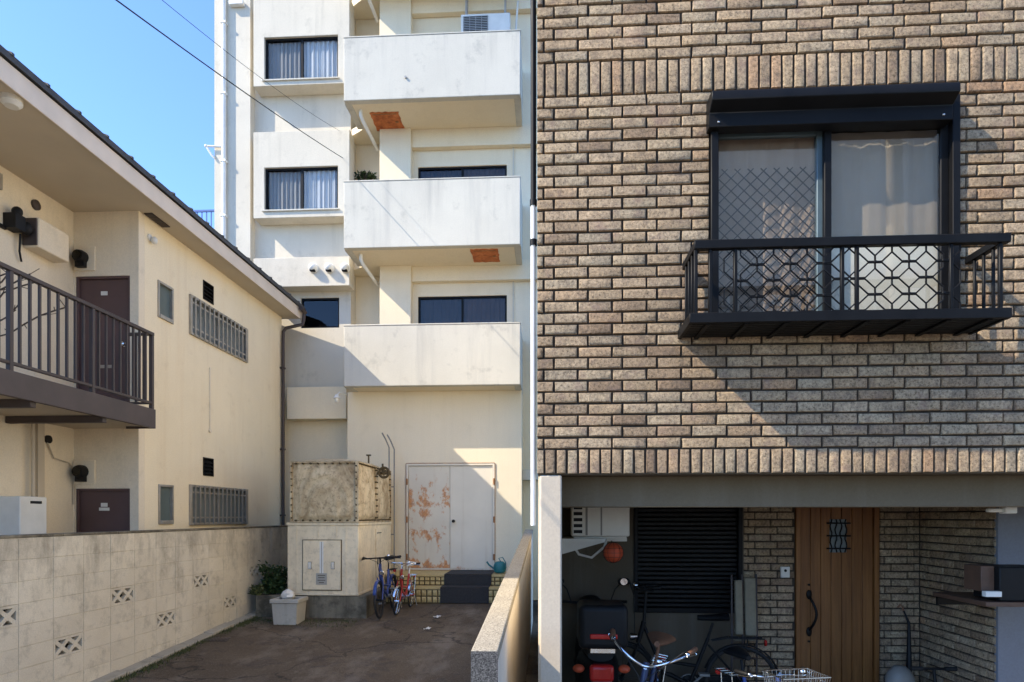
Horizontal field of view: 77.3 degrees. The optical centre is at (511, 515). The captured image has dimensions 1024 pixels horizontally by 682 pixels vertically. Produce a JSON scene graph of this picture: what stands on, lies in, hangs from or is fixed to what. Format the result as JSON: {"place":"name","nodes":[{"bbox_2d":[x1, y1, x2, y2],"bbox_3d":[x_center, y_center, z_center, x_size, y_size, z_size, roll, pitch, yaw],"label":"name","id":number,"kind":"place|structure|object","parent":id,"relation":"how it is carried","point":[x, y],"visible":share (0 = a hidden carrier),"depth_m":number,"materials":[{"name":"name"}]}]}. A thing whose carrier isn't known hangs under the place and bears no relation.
{"place":"outdoors","nodes":[
{"label":"outdoors","id":0,"kind":"place"},
{"bbox_2d":[0,268,64,336],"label":"bare plant","id":1,"kind":"object","parent":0,"point":[3,292],"visible":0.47,"depth_m":6.48,"materials":[{"name":"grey plant"}]},
{"bbox_2d":[0,0,213,227],"label":"sky","id":2,"kind":"structure","parent":0,"point":[151,97],"materials":[{"name":"blue"}]},
{"bbox_2d":[0,45,306,534],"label":"apartment house","id":3,"kind":"structure","parent":0,"point":[142,380],"depth_m":8.26,"materials":[{"name":"beige paint"}]},
{"bbox_2d":[76,276,129,401],"bbox_3d":[-5.283,-2.201,8.301,0.729,1.802,0.123,0,0,3],"label":"door","id":4,"kind":"structure","parent":3,"relation":"in","point":[111,294],"depth_m":8.30,"materials":[{"name":"red paint"}]},
{"bbox_2d":[76,489,129,531],"bbox_3d":[-5.282,0.536,8.318,0.729,1.787,0.090,0,0,3],"label":"door","id":5,"kind":"structure","parent":3,"relation":"in","point":[97,510],"depth_m":8.31,"materials":[{"name":"red paint"}]},
{"bbox_2d":[157,280,173,323],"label":"window","id":6,"kind":"structure","parent":3,"relation":"in","point":[165,293],"depth_m":8.83,"materials":[{"name":"glass"}]},
{"bbox_2d":[158,484,173,523],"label":"window","id":7,"kind":"structure","parent":3,"relation":"in","point":[165,493],"depth_m":8.86,"materials":[{"name":"glass"}]},
{"bbox_2d":[189,294,247,362],"bbox_3d":[-4.696,-2.968,10.288,0.112,0.590,1.801,0,0,3],"label":"window","id":8,"kind":"structure","parent":3,"relation":"in","point":[207,324],"depth_m":10.23,"materials":[{"name":"metal"}]},
{"bbox_2d":[189,484,247,524],"bbox_3d":[-4.696,-0.165,10.288,0.112,0.605,1.801,0,0,3],"label":"window","id":9,"kind":"structure","parent":3,"relation":"in","point":[208,505],"depth_m":10.24,"materials":[{"name":"metal"}]},
{"bbox_2d":[124,604,491,681],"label":"alley pavement","id":10,"kind":"structure","parent":0,"point":[404,645],"depth_m":8.09,"materials":[{"name":"concrete"}]},
{"bbox_2d":[0,525,287,681],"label":"block wall","id":11,"kind":"structure","parent":10,"relation":"on","point":[83,606],"depth_m":7.13,"materials":[{"name":"paint"}]},
{"bbox_2d":[91,610,255,681],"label":"kerb","id":12,"kind":"structure","parent":10,"relation":"on","point":[133,668],"depth_m":7.97,"materials":[{"name":"concrete"}]},
{"bbox_2d":[201,637,230,640],"bbox_3d":[-4.025,1.686,8.750,0.400,0.033,0.320,0,0,3],"label":"drain cover","id":13,"kind":"object","parent":10,"relation":"on","point":[219,639],"visible":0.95,"depth_m":8.66,"materials":[{"name":"grey metal"}]},
{"bbox_2d":[111,614,358,681],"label":"moss","id":14,"kind":"object","parent":10,"relation":"on","point":[172,656],"visible":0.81,"depth_m":8.47,"materials":[{"name":"green plant"}]},
{"bbox_2d":[270,596,307,624],"bbox_3d":[-3.407,1.445,9.792,0.437,0.388,0.420,0,0,3],"label":"planter box","id":15,"kind":"object","parent":10,"relation":"on","point":[288,611],"visible":0.91,"depth_m":9.61,"materials":[{"name":"plastic"}]},
{"bbox_2d":[281,589,294,598],"bbox_3d":[-3.445,1.215,9.824,0.213,0.195,0.210,0,0,3],"label":"plastic bag","id":16,"kind":"object","parent":15,"relation":"on","point":[287,594],"visible":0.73,"depth_m":9.76,"materials":[{"name":"white plastic"}]},
{"bbox_2d":[256,433,394,617],"bbox_3d":[-3.054,0.110,11.199,1.945,3.410,2.371,0,0,3],"label":"water tank","id":17,"kind":"object","parent":10,"relation":"on","point":[339,525],"visible":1,"depth_m":10.08,"materials":[{"name":"concrete"}]},
{"bbox_2d":[247,583,263,594],"bbox_3d":[-4.083,1.176,10.260,0.257,0.213,0.231,0,0,16],"label":"weed tuft","id":18,"kind":"object","parent":17,"relation":"on","point":[257,590],"visible":1,"depth_m":10.23,"materials":[{"name":"green plant"}]},
{"bbox_2d":[255,560,287,594],"bbox_3d":[-3.923,1.034,10.588,0.519,0.652,0.734,0,0,-8],"label":"shrub","id":19,"kind":"object","parent":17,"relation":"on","point":[274,581],"visible":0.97,"depth_m":10.42,"materials":[{"name":"green plant"}]},
{"bbox_2d":[193,0,537,603],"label":"apartment building","id":20,"kind":"structure","parent":10,"relation":"on","point":[404,279],"depth_m":12.83,"materials":[{"name":"white paint"}]},
{"bbox_2d":[116,0,342,157],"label":"cable","id":21,"kind":"object","parent":20,"relation":"attached to","point":[213,70],"visible":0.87,"depth_m":7.05,"materials":[{"name":"black rubber"}]},
{"bbox_2d":[162,0,337,129],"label":"cable","id":22,"kind":"object","parent":20,"relation":"attached to","point":[237,60],"visible":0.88,"depth_m":8.01,"materials":[{"name":"black rubber"}]},
{"bbox_2d":[265,37,337,78],"bbox_3d":[-4.238,-9.224,12.973,1.510,0.868,0.102,0,0,3],"label":"window","id":23,"kind":"structure","parent":20,"relation":"in","point":[315,56],"depth_m":12.99,"materials":[{"name":"white glass"}]},
{"bbox_2d":[265,167,337,209],"bbox_3d":[-4.238,-6.598,12.973,1.510,0.868,0.102,0,0,3],"label":"window","id":24,"kind":"structure","parent":20,"relation":"in","point":[287,188],"depth_m":12.99,"materials":[{"name":"white glass"}]},
{"bbox_2d":[301,298,338,327],"bbox_3d":[-3.947,-4.187,13.372,0.906,0.720,0.310,0,0,3],"label":"window","id":25,"kind":"structure","parent":20,"relation":"in","point":[321,312],"depth_m":13.52,"materials":[{"name":"blue glass"}]},
{"bbox_2d":[354,170,377,179],"bbox_3d":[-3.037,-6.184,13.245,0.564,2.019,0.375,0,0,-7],"label":"balcony plant","id":26,"kind":"object","parent":20,"relation":"on","point":[365,175],"visible":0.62,"depth_m":13.20,"materials":[{"name":"green plant"}]},
{"bbox_2d":[406,466,449,567],"bbox_3d":[-1.645,0.018,12.516,0.863,1.992,0.096,0,0,3],"label":"door","id":27,"kind":"structure","parent":20,"relation":"in","point":[429,486],"depth_m":12.52,"materials":[{"name":"white metal"}]},
{"bbox_2d":[418,296,506,323],"bbox_3d":[-1.008,-3.607,13.106,1.817,1.751,0.102,0,0,3],"label":"window","id":28,"kind":"structure","parent":20,"relation":"in","point":[461,309],"depth_m":13.12,"materials":[{"name":"blue glass"}]},
{"bbox_2d":[418,166,506,178],"bbox_3d":[-1.008,-6.251,13.106,1.817,1.751,0.101,0,0,3],"label":"window","id":29,"kind":"structure","parent":20,"relation":"in","point":[476,171],"depth_m":13.11,"materials":[{"name":"glass"}]},
{"bbox_2d":[450,466,494,567],"bbox_3d":[-0.768,0.018,12.452,0.882,1.992,0.127,0,0,3],"label":"door","id":30,"kind":"structure","parent":20,"relation":"in","point":[471,487],"depth_m":12.47,"materials":[{"name":"white paint"}]},
{"bbox_2d":[461,0,518,31],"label":"air conditioner","id":31,"kind":"object","parent":20,"relation":"hanging from","point":[486,22],"visible":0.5,"depth_m":12.53,"materials":[{"name":"white plastic"}]},
{"bbox_2d":[486,557,506,572],"bbox_3d":[-0.272,0.907,11.886,0.351,0.302,0.250,0,0,26],"label":"watering can","id":32,"kind":"object","parent":20,"relation":"on","point":[499,567],"visible":1,"depth_m":11.78,"materials":[{"name":"teal plastic"}]},
{"bbox_2d":[362,554,401,618],"bbox_3d":[-2.064,1.099,10.478,0.640,0.985,1.648,-3,0,1],"label":"bicycle","id":33,"kind":"object","parent":10,"relation":"on","point":[388,592],"visible":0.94,"depth_m":10.16,"materials":[{"name":"blue metal"}]},
{"bbox_2d":[387,561,419,614],"bbox_3d":[-1.775,1.147,10.650,0.554,0.870,1.378,3,0,5],"label":"bicycle","id":34,"kind":"object","parent":10,"relation":"on","point":[405,594],"visible":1,"depth_m":10.40,"materials":[{"name":"silver metal"}]},
{"bbox_2d":[440,570,493,602],"bbox_3d":[-0.790,1.287,11.816,0.877,0.482,1.230,0,0,3],"label":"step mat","id":35,"kind":"object","parent":10,"relation":"on","point":[465,586],"visible":0.93,"depth_m":11.30,"materials":[{"name":"black rubber"}]},
{"bbox_2d":[525,600,537,681],"bbox_3d":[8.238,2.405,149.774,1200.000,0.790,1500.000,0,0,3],"label":"street ground","id":36,"kind":"structure","parent":0,"point":[532,670],"depth_m":9.43,"materials":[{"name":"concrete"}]},
{"bbox_2d":[471,530,532,681],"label":"boundary wall","id":37,"kind":"structure","parent":36,"relation":"on","point":[500,650],"depth_m":5.17,"materials":[{"name":"concrete"}]},
{"bbox_2d":[530,0,1023,681],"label":"brick house","id":38,"kind":"structure","parent":0,"point":[780,296],"depth_m":4.22,"materials":[{"name":"brick"}]},
{"bbox_2d":[562,508,629,558],"bbox_3d":[0.750,0.071,6.307,0.740,0.662,0.717,0,0,3],"label":"air conditioner","id":39,"kind":"object","parent":38,"relation":"attached to","point":[591,526],"visible":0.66,"depth_m":5.97,"materials":[{"name":"white plastic"}]},
{"bbox_2d":[603,541,623,562],"bbox_3d":[0.926,0.329,5.858,0.192,0.203,0.192,0,0,3],"label":"hanging ball","id":40,"kind":"object","parent":39,"relation":"hanging from","point":[613,552],"visible":1,"depth_m":5.79,"materials":[{"name":"red rubber"}]},
{"bbox_2d":[706,82,960,312],"bbox_3d":[2.062,-1.957,4.138,1.587,1.475,0.290,0,0,3],"label":"window","id":41,"kind":"structure","parent":38,"relation":"in","point":[777,168],"depth_m":4.23,"materials":[{"name":"black paint"}]},
{"bbox_2d":[795,507,878,681],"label":"entrance door","id":42,"kind":"structure","parent":38,"relation":"in","point":[837,548],"depth_m":6.54,"materials":[{"name":"brown wood"}]},
{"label":"porch floor","id":43,"kind":"structure","parent":0,"visible":0},
{"bbox_2d":[562,577,629,681],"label":"motor scooter","id":44,"kind":"object","parent":43,"relation":"on","point":[598,620],"visible":0.93,"depth_m":5.05,"materials":[{"name":"black plastic"}]},
{"bbox_2d":[608,628,697,681],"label":"bicycle","id":45,"kind":"object","parent":43,"relation":"on","point":[658,639],"visible":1,"depth_m":4.85,"materials":[{"name":"silver metal"}]},
{"bbox_2d":[618,582,779,681],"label":"bicycle","id":46,"kind":"object","parent":43,"relation":"on","point":[705,676],"visible":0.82,"depth_m":6.14,"materials":[{"name":"black metal"}]},
{"bbox_2d":[730,574,757,681],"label":"folding chair","id":47,"kind":"object","parent":43,"relation":"on","point":[746,620],"visible":0.84,"depth_m":6.31,"materials":[{"name":"grey metal"}]},
{"bbox_2d":[713,647,830,681],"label":"bicycle","id":48,"kind":"object","parent":43,"relation":"on","point":[741,653],"visible":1,"depth_m":4.64,"materials":[{"name":"silver metal"}]},
{"bbox_2d":[884,665,914,681],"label":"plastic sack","id":49,"kind":"object","parent":43,"relation":"on","point":[898,673],"visible":1,"depth_m":6.00,"materials":[{"name":"white plastic"}]},
{"bbox_2d":[897,604,911,671],"bbox_3d":[3.917,1.397,6.311,0.114,1.029,0.242,0,0,3],"label":"umbrella","id":50,"kind":"object","parent":43,"relation":"on","point":[908,657],"visible":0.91,"depth_m":6.33,"materials":[{"name":"black plastic"}]},
{"bbox_2d":[910,666,957,681],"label":"kick scooter","id":51,"kind":"object","parent":43,"relation":"on","point":[919,668],"visible":1,"depth_m":5.84,"materials":[{"name":"black plastic"}]}
]}

